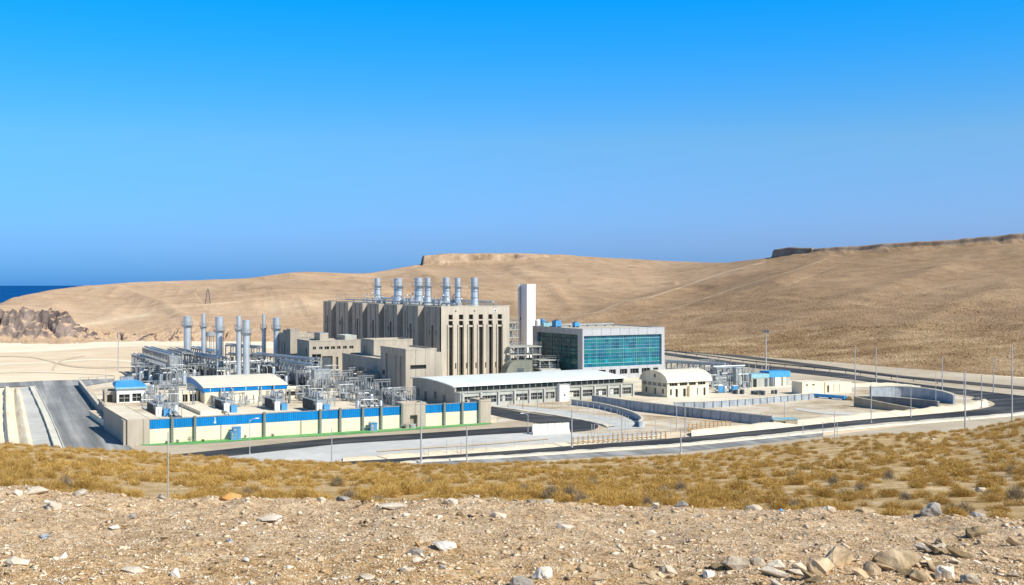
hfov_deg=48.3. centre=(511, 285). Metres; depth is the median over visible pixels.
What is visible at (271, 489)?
dry shrub
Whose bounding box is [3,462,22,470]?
dry shrub
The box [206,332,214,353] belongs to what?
water tank
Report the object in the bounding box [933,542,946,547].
stone
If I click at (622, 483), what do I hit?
dry shrub
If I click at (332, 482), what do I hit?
dry shrub
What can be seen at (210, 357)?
pipe rack
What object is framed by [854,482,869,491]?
dry shrub
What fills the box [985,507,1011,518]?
dry shrub
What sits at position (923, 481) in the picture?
dry shrub
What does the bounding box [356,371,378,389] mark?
entrance annex
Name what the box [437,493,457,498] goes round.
dry shrub
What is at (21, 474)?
dry shrub
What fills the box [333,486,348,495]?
dry shrub
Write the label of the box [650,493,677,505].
dry shrub
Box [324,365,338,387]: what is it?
pump skid
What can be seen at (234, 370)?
pump skid
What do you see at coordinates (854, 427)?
kerb
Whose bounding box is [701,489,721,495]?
dry shrub
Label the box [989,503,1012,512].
dry shrub
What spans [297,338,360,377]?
control building
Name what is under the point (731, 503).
dry shrub
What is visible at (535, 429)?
concrete barrier
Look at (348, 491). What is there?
dry shrub
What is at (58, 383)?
access road
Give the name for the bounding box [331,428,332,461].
pole
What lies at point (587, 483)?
dry shrub
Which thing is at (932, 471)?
dry shrub
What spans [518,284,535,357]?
white tower
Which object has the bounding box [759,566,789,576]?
stone
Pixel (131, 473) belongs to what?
dry shrub
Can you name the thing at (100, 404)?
side wall
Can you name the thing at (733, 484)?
dry shrub
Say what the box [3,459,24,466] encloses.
dry shrub
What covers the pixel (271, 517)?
rock
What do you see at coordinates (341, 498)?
rock
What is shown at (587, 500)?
dry shrub
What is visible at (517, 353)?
process frame
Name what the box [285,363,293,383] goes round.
pump skid
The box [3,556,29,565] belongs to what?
rock
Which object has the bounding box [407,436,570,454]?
wire fence
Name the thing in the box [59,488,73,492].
dry shrub
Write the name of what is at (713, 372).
filter tank
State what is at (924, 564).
stone
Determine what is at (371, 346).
stepped block
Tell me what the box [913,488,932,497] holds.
dry shrub
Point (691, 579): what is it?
stone
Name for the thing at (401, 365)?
turbine annex
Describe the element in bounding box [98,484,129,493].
dry shrub
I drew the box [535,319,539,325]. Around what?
roof tank
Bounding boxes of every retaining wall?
[853,396,917,410]
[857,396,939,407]
[869,385,955,403]
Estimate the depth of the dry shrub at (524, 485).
47.20 m
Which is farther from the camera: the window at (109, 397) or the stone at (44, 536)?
the window at (109, 397)
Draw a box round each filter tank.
[167,356,177,383]
[310,368,331,391]
[712,367,719,386]
[732,367,741,387]
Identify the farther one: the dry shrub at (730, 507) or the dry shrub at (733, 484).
the dry shrub at (733, 484)
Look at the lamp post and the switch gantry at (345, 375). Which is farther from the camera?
the switch gantry at (345, 375)
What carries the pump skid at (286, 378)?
on the concrete yard at (251, 407)
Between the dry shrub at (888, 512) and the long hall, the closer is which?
the dry shrub at (888, 512)
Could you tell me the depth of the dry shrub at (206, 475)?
56.03 m
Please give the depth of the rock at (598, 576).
8.51 m
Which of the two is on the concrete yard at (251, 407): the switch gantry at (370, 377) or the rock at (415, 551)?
the switch gantry at (370, 377)
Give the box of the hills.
[0,233,1023,376]
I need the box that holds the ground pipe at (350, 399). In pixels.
[342,397,385,406]
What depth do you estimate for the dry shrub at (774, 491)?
39.91 m
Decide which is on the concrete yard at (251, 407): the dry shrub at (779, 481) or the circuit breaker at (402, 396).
the circuit breaker at (402, 396)
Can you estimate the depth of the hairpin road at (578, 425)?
213.11 m
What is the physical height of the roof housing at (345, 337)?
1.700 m
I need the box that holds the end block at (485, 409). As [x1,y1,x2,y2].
[469,397,490,422]
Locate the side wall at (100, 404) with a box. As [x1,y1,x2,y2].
[78,379,125,444]
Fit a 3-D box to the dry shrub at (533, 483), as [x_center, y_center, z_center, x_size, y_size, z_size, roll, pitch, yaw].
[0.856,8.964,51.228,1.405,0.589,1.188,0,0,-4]
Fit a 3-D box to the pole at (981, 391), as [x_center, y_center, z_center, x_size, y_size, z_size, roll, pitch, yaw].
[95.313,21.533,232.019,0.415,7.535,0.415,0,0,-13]
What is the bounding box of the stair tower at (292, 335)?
[286,328,298,357]
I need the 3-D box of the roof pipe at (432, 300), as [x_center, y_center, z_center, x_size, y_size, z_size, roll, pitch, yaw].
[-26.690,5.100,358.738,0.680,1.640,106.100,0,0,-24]
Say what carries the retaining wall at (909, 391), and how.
on the verge at (970, 377)
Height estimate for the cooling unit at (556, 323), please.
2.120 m
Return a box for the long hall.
[410,369,633,404]
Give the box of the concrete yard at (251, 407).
[89,369,496,419]
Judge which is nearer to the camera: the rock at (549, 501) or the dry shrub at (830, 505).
the rock at (549, 501)
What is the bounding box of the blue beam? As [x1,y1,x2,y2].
[814,393,846,399]
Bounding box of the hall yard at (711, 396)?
[591,378,795,404]
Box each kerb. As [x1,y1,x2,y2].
[29,385,63,447]
[400,412,1023,462]
[493,405,613,426]
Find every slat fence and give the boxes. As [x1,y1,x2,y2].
[572,430,665,444]
[688,420,730,432]
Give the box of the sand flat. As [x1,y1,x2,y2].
[0,341,272,352]
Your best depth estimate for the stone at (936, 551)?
10.08 m
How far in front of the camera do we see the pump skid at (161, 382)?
272.82 m
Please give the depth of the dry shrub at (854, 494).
37.48 m
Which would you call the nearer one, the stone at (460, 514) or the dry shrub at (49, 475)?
the stone at (460, 514)
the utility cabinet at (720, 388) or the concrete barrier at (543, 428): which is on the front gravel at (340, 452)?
the concrete barrier at (543, 428)
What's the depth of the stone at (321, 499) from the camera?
12.77 m
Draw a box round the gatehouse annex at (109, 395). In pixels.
[102,388,115,402]
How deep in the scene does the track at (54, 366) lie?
377.20 m
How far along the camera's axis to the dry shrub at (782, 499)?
33.31 m
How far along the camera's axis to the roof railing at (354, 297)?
365.26 m
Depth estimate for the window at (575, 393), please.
248.11 m
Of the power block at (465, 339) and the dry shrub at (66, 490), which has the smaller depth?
the dry shrub at (66, 490)
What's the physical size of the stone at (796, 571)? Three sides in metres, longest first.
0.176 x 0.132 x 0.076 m
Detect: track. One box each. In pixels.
[0,359,130,364]
[0,372,113,374]
[1,356,130,367]
[52,355,85,369]
[377,438,548,451]
[606,413,740,422]
[794,408,854,414]
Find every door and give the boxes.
[322,356,331,376]
[753,379,756,386]
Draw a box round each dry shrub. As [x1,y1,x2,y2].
[0,478,21,485]
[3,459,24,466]
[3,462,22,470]
[4,474,21,485]
[10,472,27,479]
[17,460,35,470]
[17,466,40,478]
[18,478,34,484]
[19,479,37,485]
[26,474,56,489]
[39,469,58,478]
[43,477,69,489]
[56,474,74,489]
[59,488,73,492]
[66,476,101,492]
[70,468,90,475]
[70,471,91,479]
[86,477,115,489]
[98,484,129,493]
[120,487,145,497]
[124,468,142,476]
[135,469,153,481]
[151,475,172,481]
[172,477,190,485]
[180,489,198,498]
[191,489,215,498]
[192,471,215,478]
[193,476,216,486]
[194,483,214,492]
[202,474,225,485]
[212,488,241,495]
[213,485,242,493]
[223,474,232,480]
[226,469,249,481]
[239,492,255,497]
[240,486,255,494]
[241,483,265,494]
[252,488,276,498]
[256,486,282,497]
[271,490,291,498]
[287,486,307,492]
[289,487,319,498]
[312,491,338,499]
[326,474,346,486]
[329,473,345,486]
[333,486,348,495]
[337,487,359,499]
[347,487,371,495]
[350,490,377,501]
[366,476,378,482]
[367,480,382,491]
[367,486,385,495]
[372,482,404,497]
[373,494,385,501]
[380,481,400,486]
[390,481,420,494]
[396,493,421,501]
[407,484,424,494]
[409,478,429,491]
[418,480,432,487]
[419,493,439,498]
[420,489,445,497]
[427,481,459,494]
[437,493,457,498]
[443,491,461,497]
[461,481,483,489]
[466,488,489,497]
[484,479,509,494]
[490,485,514,496]
[499,488,527,498]
[500,494,525,500]
[502,480,518,487]
[503,477,523,484]
[508,493,523,500]
[515,488,540,497]
[519,482,530,489]
[520,478,543,487]
[524,487,543,498]
[530,484,543,489]
[539,481,559,498]
[548,490,568,499]
[552,493,574,502]
[557,479,579,486]
[561,490,584,502]
[562,481,578,495]
[562,484,588,493]
[573,488,590,502]
[577,481,595,488]
[578,497,594,502]
[589,484,608,491]
[589,491,624,504]
[592,487,614,492]
[594,500,618,506]
[602,482,622,490]
[614,479,632,488]
[614,486,644,504]
[615,496,639,506]
[627,489,655,502]
[639,482,666,492]
[640,495,653,505]
[647,477,664,486]
[648,488,673,498]
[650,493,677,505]
[664,478,683,488]
[669,482,691,489]
[674,479,687,490]
[674,498,708,508]
[680,493,713,508]
[681,483,701,496]
[688,492,707,500]
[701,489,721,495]
[703,490,735,501]
[704,483,718,490]
[709,499,728,505]
[716,488,737,494]
[716,505,743,509]
[723,490,739,500]
[724,501,741,506]
[725,477,742,489]
[725,497,765,509]
[732,479,752,489]
[733,485,760,500]
[733,494,750,501]
[745,486,765,495]
[751,496,763,503]
[762,488,787,504]
[763,486,786,495]
[768,499,788,509]
[769,478,790,485]
[770,494,794,506]
[781,504,800,509]
[782,473,804,483]
[788,473,809,484]
[788,497,801,506]
[792,495,808,504]
[802,497,825,507]
[802,498,837,507]
[803,473,815,481]
[805,485,828,492]
[812,486,838,496]
[812,488,838,497]
[814,497,847,510]
[816,501,843,510]
[817,471,842,481]
[825,475,840,486]
[832,493,858,501]
[837,487,850,496]
[837,498,856,509]
[838,490,865,498]
[839,472,855,479]
[853,478,871,486]
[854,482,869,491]
[856,491,871,497]
[860,473,876,481]
[870,470,885,477]
[871,487,900,497]
[877,506,904,516]
[878,500,903,507]
[881,469,896,479]
[885,504,909,511]
[889,509,916,515]
[898,490,911,499]
[901,500,924,509]
[904,476,929,485]
[907,480,927,488]
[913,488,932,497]
[922,493,943,501]
[924,491,955,504]
[925,470,951,480]
[928,468,945,474]
[930,476,957,485]
[941,501,958,510]
[941,503,969,516]
[943,486,977,497]
[945,486,973,496]
[956,497,973,513]
[958,468,978,474]
[975,477,997,487]
[976,490,1004,501]
[979,472,1008,481]
[979,479,999,487]
[979,483,1005,495]
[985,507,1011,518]
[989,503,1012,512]
[997,464,1018,471]
[1001,485,1023,498]
[1005,462,1014,475]
[1005,481,1023,499]
[1009,466,1023,475]
[1015,480,1023,488]
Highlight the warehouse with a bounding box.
[186,373,287,403]
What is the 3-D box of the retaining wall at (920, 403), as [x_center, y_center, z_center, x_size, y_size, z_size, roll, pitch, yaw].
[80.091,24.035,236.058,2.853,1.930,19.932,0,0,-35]
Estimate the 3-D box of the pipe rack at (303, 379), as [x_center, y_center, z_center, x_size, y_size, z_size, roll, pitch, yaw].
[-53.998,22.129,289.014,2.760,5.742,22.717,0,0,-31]
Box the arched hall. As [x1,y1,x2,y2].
[639,368,711,397]
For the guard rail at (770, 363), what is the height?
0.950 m
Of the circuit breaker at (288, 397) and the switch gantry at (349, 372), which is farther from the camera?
the switch gantry at (349, 372)
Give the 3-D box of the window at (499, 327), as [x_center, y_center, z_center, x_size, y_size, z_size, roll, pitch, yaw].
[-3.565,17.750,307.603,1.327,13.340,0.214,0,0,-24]
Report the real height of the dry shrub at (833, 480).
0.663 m
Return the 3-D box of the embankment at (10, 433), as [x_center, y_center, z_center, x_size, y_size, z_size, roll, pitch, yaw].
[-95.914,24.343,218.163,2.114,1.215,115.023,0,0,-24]
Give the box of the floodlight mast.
[763,330,768,369]
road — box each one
[0,379,113,386]
[14,387,52,445]
[36,386,132,451]
[173,426,531,456]
[328,353,1023,463]
[386,433,822,464]
[491,407,597,431]
[679,351,1023,389]
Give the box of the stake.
[167,432,168,496]
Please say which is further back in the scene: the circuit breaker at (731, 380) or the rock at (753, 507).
the circuit breaker at (731, 380)
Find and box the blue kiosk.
[742,370,789,386]
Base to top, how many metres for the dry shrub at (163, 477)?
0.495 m
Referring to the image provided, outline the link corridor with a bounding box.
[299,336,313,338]
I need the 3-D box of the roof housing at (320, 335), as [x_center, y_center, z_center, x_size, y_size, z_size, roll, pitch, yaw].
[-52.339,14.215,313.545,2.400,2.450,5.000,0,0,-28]
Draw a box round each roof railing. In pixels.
[336,294,409,302]
[466,301,497,305]
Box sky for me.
[0,0,1023,285]
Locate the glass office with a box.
[533,324,664,377]
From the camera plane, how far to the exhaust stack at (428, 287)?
347.41 m
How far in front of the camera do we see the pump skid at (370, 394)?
241.53 m
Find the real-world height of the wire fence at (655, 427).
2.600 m
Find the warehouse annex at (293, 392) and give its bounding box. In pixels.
[287,386,304,397]
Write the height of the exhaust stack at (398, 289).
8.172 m
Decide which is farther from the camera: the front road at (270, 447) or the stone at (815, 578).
the front road at (270, 447)
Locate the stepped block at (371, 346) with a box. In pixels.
[361,337,412,355]
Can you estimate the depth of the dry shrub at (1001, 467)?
58.62 m
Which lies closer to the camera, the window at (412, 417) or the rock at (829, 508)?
the rock at (829, 508)
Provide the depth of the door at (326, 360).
307.73 m
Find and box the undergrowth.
[439,261,1023,376]
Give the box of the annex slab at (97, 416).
[89,408,160,425]
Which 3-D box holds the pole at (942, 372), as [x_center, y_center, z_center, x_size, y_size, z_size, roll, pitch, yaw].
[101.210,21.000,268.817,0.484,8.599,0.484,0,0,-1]
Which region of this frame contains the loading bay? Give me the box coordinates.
[168,388,198,401]
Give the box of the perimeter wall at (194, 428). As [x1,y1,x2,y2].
[150,401,480,443]
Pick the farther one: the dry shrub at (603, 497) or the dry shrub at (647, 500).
the dry shrub at (647, 500)
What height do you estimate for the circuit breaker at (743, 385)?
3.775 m
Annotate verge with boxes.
[0,388,19,443]
[130,422,540,454]
[468,415,1023,464]
[665,351,1023,405]
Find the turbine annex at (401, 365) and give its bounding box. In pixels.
[380,345,441,395]
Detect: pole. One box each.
[117,329,118,369]
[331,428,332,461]
[419,401,422,462]
[465,424,467,462]
[571,409,572,446]
[679,428,681,453]
[855,351,855,395]
[870,384,871,422]
[876,346,876,381]
[942,356,942,389]
[963,373,963,404]
[964,371,965,427]
[980,373,982,407]
[993,358,993,391]
[1011,344,1012,419]
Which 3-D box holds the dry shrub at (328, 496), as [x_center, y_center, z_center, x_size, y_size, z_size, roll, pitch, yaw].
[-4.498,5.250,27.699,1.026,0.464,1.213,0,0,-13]
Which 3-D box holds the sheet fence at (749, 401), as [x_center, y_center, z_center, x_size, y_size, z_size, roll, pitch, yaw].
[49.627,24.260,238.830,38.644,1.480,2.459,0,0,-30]
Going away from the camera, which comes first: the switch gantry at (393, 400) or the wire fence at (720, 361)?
the switch gantry at (393, 400)
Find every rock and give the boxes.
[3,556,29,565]
[26,487,49,493]
[46,501,61,509]
[73,489,87,495]
[121,566,143,572]
[219,492,241,499]
[257,514,282,521]
[336,496,350,500]
[359,573,374,580]
[381,502,406,509]
[399,567,415,571]
[405,548,423,554]
[433,540,456,550]
[444,498,457,504]
[490,512,506,517]
[510,576,533,584]
[531,566,552,579]
[543,499,553,503]
[556,524,574,528]
[577,564,594,572]
[586,572,610,580]
[659,564,677,574]
[675,500,687,506]
[703,570,715,577]
[723,556,750,568]
[744,504,761,509]
[749,557,766,565]
[765,559,785,569]
[806,557,834,575]
[822,506,835,511]
[825,546,852,566]
[856,507,874,512]
[863,561,881,576]
[874,549,918,571]
[909,570,928,582]
[920,502,941,516]
[935,538,948,544]
[935,565,954,579]
[960,573,980,583]
[965,526,987,537]
[970,511,985,516]
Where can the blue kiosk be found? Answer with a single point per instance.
(765, 378)
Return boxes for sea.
[0,286,77,302]
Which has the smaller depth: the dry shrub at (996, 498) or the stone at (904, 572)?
the stone at (904, 572)
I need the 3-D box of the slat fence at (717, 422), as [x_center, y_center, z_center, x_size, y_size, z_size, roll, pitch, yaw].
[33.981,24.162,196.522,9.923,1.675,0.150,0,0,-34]
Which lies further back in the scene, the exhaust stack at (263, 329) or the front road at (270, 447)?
the exhaust stack at (263, 329)
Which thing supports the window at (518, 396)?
in the long hall
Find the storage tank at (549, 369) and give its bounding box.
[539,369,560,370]
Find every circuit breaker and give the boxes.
[141,395,156,410]
[147,385,151,401]
[162,393,178,410]
[235,396,246,405]
[238,395,255,403]
[257,395,269,406]
[285,394,290,403]
[295,385,309,400]
[299,385,323,398]
[322,391,335,405]
[338,384,351,400]
[352,384,358,399]
[359,391,364,404]
[399,391,404,400]
[406,391,411,400]
[709,375,715,387]
[722,373,732,386]
[738,374,748,388]
[745,373,751,387]
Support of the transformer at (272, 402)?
on the concrete yard at (251, 407)
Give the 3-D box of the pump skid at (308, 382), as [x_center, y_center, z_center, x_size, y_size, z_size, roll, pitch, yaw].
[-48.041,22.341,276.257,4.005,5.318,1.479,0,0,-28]
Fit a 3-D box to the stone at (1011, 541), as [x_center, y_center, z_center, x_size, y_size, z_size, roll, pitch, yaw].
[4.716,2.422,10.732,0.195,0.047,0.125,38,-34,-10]
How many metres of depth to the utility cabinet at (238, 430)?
184.35 m
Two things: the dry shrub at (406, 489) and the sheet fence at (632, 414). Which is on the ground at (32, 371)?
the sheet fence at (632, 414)
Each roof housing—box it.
[314,332,327,339]
[337,334,356,339]
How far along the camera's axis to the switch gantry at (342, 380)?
268.02 m
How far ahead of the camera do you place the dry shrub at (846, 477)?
55.69 m
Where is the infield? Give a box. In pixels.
[497,387,976,432]
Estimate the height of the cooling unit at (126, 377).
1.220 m
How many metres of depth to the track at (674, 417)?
216.37 m
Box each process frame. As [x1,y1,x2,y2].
[507,342,541,365]
[509,318,518,357]
[531,355,559,371]
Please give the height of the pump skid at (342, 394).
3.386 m
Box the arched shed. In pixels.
[500,359,532,372]
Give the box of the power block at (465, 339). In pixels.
[323,300,509,375]
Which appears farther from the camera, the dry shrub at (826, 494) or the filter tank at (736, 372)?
the filter tank at (736, 372)
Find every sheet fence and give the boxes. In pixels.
[571,399,643,426]
[592,395,772,423]
[674,393,813,407]
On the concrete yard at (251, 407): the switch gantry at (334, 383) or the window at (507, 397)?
the switch gantry at (334, 383)
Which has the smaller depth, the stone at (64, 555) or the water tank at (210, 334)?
the stone at (64, 555)
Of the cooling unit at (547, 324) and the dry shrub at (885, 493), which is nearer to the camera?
the dry shrub at (885, 493)
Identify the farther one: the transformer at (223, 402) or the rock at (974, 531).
the transformer at (223, 402)
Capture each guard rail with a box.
[80,376,114,380]
[665,350,937,383]
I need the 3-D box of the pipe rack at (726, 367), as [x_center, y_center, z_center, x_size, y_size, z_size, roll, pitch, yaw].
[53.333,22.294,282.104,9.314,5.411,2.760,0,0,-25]
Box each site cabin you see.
[792,380,823,393]
[824,380,850,392]
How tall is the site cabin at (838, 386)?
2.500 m
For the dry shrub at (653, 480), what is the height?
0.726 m
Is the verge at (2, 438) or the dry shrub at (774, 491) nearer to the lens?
the dry shrub at (774, 491)
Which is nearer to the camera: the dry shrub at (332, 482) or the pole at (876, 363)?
the dry shrub at (332, 482)
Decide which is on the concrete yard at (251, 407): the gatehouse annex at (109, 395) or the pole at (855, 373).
the gatehouse annex at (109, 395)
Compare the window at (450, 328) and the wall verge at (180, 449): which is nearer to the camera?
the wall verge at (180, 449)
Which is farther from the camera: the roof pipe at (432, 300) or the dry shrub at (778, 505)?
the roof pipe at (432, 300)
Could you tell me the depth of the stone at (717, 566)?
9.13 m
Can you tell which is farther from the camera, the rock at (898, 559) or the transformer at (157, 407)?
the transformer at (157, 407)
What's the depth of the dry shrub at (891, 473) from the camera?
55.82 m
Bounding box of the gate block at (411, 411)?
[395,400,425,427]
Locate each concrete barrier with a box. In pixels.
[531,423,539,434]
[540,423,547,433]
[547,423,554,433]
[554,422,562,433]
[562,422,569,432]
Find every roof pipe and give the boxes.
[345,299,454,305]
[381,297,493,305]
[561,323,613,326]
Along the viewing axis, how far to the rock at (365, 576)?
8.32 m
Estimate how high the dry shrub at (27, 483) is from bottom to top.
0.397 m
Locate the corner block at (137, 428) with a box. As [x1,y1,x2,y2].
[104,405,149,444]
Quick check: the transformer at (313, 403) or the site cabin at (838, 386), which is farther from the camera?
the site cabin at (838, 386)
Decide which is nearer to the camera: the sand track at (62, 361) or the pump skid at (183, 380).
the pump skid at (183, 380)
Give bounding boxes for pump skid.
[130,362,143,379]
[139,366,155,380]
[149,371,163,383]
[159,368,171,389]
[168,400,181,417]
[170,364,186,385]
[183,366,195,375]
[193,356,205,371]
[208,360,214,375]
[217,367,228,374]
[231,360,235,374]
[254,360,261,373]
[262,361,274,374]
[275,371,287,385]
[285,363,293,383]
[292,365,301,384]
[305,366,320,388]
[318,379,328,390]
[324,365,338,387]
[337,382,345,398]
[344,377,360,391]
[355,396,375,407]
[358,390,373,403]
[367,396,382,406]
[713,382,726,392]
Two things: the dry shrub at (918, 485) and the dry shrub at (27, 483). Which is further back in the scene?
the dry shrub at (918, 485)
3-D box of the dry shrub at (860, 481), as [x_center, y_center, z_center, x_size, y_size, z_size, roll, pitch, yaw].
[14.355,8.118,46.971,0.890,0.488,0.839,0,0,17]
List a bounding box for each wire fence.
[135,419,488,447]
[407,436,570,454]
[511,393,628,428]
[594,417,685,438]
[665,356,768,371]
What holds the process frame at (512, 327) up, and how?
on the ground at (32, 371)
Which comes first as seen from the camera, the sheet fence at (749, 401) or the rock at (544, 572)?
the rock at (544, 572)
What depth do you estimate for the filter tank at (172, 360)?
283.03 m
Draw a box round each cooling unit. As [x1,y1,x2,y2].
[120,375,133,379]
[541,322,551,326]
[552,320,560,326]
[572,321,579,326]
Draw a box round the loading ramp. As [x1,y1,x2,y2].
[178,401,220,414]
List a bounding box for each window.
[107,395,111,401]
[119,394,129,401]
[132,393,140,400]
[182,394,186,401]
[287,391,300,395]
[312,354,320,363]
[410,365,425,368]
[410,415,415,423]
[449,327,451,375]
[459,327,461,374]
[465,396,477,401]
[469,327,471,374]
[479,327,481,373]
[483,395,495,401]
[489,327,490,373]
[498,326,500,372]
[500,394,510,400]
[516,393,526,399]
[531,392,541,398]
[546,392,553,398]
[570,390,578,396]
[583,389,591,395]
[596,389,605,394]
[610,388,617,394]
[620,369,625,373]
[622,387,629,393]
[630,368,637,372]
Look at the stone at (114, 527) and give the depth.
10.71 m
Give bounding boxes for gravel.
[0,484,1023,584]
[217,432,662,462]
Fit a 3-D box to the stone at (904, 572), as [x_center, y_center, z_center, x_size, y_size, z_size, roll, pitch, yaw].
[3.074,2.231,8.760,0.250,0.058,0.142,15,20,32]
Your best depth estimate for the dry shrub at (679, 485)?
48.31 m
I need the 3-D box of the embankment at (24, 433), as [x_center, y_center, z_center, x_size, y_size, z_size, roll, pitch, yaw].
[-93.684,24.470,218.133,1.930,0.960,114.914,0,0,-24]
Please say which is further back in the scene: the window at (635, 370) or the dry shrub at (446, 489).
the window at (635, 370)
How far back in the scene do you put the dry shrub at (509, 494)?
33.97 m
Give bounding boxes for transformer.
[146,393,169,416]
[214,390,236,412]
[264,389,286,410]
[302,390,329,410]
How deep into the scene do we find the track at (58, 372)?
325.37 m
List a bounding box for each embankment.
[3,386,17,443]
[14,388,32,444]
[343,435,662,461]
[691,397,988,435]
[851,382,920,386]
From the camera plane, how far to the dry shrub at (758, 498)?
35.86 m
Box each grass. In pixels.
[0,420,1022,519]
[140,423,491,445]
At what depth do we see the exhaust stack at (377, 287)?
393.81 m
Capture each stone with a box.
[11,489,22,495]
[39,534,49,538]
[59,552,67,558]
[109,525,119,529]
[128,513,135,518]
[170,568,180,577]
[316,557,323,561]
[318,497,325,502]
[413,557,422,561]
[456,512,464,516]
[617,528,624,533]
[629,561,639,568]
[641,579,655,584]
[646,530,656,534]
[646,570,664,578]
[682,581,696,584]
[686,577,699,581]
[711,562,726,570]
[723,563,734,569]
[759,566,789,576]
[769,579,781,584]
[788,568,802,575]
[792,562,809,572]
[800,568,813,578]
[804,575,825,582]
[850,567,868,577]
[875,562,893,569]
[897,569,914,577]
[913,542,930,551]
[920,562,946,566]
[923,542,944,554]
[926,560,934,571]
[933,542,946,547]
[946,545,973,558]
[951,557,960,562]
[975,487,984,491]
[983,556,998,561]
[1004,572,1019,576]
[1005,536,1023,545]
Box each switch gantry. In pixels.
[136,363,152,379]
[148,365,167,379]
[152,384,177,403]
[154,380,175,394]
[170,387,194,404]
[176,372,200,383]
[188,363,205,375]
[266,390,290,396]
[296,370,313,387]
[310,379,329,396]
[325,373,347,393]
[333,381,351,397]
[335,374,343,390]
[336,370,352,379]
[348,367,361,376]
[348,378,365,393]
[358,375,374,384]
[359,377,366,397]
[373,379,390,401]
[380,388,400,399]
[391,386,415,405]
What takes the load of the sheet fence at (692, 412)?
on the infield
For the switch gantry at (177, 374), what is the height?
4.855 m
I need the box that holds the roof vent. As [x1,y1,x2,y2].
[439,294,443,305]
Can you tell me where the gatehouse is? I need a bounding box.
[113,379,147,402]
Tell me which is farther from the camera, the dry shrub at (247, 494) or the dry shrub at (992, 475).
the dry shrub at (992, 475)
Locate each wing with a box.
[279,332,313,369]
[342,352,380,389]
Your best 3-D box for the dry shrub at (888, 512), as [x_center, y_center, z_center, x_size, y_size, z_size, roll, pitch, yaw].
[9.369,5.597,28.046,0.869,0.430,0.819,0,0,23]
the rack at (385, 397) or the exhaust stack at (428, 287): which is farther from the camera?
the exhaust stack at (428, 287)
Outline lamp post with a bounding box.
[249,418,258,454]
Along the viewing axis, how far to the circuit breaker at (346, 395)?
245.71 m
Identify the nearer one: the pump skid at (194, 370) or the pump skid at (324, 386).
the pump skid at (324, 386)
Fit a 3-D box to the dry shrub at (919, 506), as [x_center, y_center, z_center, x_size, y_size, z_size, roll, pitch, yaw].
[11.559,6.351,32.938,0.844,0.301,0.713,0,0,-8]
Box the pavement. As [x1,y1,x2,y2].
[494,405,644,429]
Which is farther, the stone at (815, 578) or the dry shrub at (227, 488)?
the dry shrub at (227, 488)
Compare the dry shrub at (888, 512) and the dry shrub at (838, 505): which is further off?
the dry shrub at (838, 505)
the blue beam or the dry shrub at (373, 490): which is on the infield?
the blue beam
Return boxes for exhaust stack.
[181,316,193,365]
[199,314,206,368]
[213,317,225,370]
[234,316,241,374]
[240,320,251,373]
[260,314,266,370]
[271,318,281,371]
[372,278,381,299]
[391,278,404,302]
[412,278,424,303]
[423,278,432,304]
[440,278,451,304]
[453,278,462,305]
[469,278,479,305]
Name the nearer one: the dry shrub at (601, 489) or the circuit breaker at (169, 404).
the dry shrub at (601, 489)
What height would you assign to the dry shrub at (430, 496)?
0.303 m
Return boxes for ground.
[0,340,1023,457]
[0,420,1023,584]
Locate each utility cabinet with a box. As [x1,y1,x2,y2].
[230,431,236,439]
[232,426,240,439]
[368,422,377,430]
[717,385,723,391]
[731,385,737,392]
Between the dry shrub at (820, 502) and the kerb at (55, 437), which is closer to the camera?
the dry shrub at (820, 502)
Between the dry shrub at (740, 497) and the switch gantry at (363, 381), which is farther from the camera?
the switch gantry at (363, 381)
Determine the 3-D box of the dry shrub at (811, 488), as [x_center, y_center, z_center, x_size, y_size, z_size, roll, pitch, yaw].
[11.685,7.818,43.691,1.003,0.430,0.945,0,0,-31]
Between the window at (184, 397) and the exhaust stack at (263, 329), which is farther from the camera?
the exhaust stack at (263, 329)
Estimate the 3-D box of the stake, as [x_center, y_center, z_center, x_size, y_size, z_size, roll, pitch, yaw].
[-7.376,4.325,24.500,0.031,2.329,0.024,0,0,0]
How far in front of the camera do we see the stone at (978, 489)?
43.12 m
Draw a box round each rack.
[131,353,148,375]
[142,346,182,383]
[167,347,193,373]
[181,351,230,375]
[192,346,215,363]
[212,359,269,374]
[225,343,265,365]
[251,352,320,376]
[278,359,319,386]
[296,355,321,368]
[360,385,401,404]
[665,359,728,381]
[710,364,744,385]
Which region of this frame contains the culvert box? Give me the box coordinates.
[772,417,797,424]

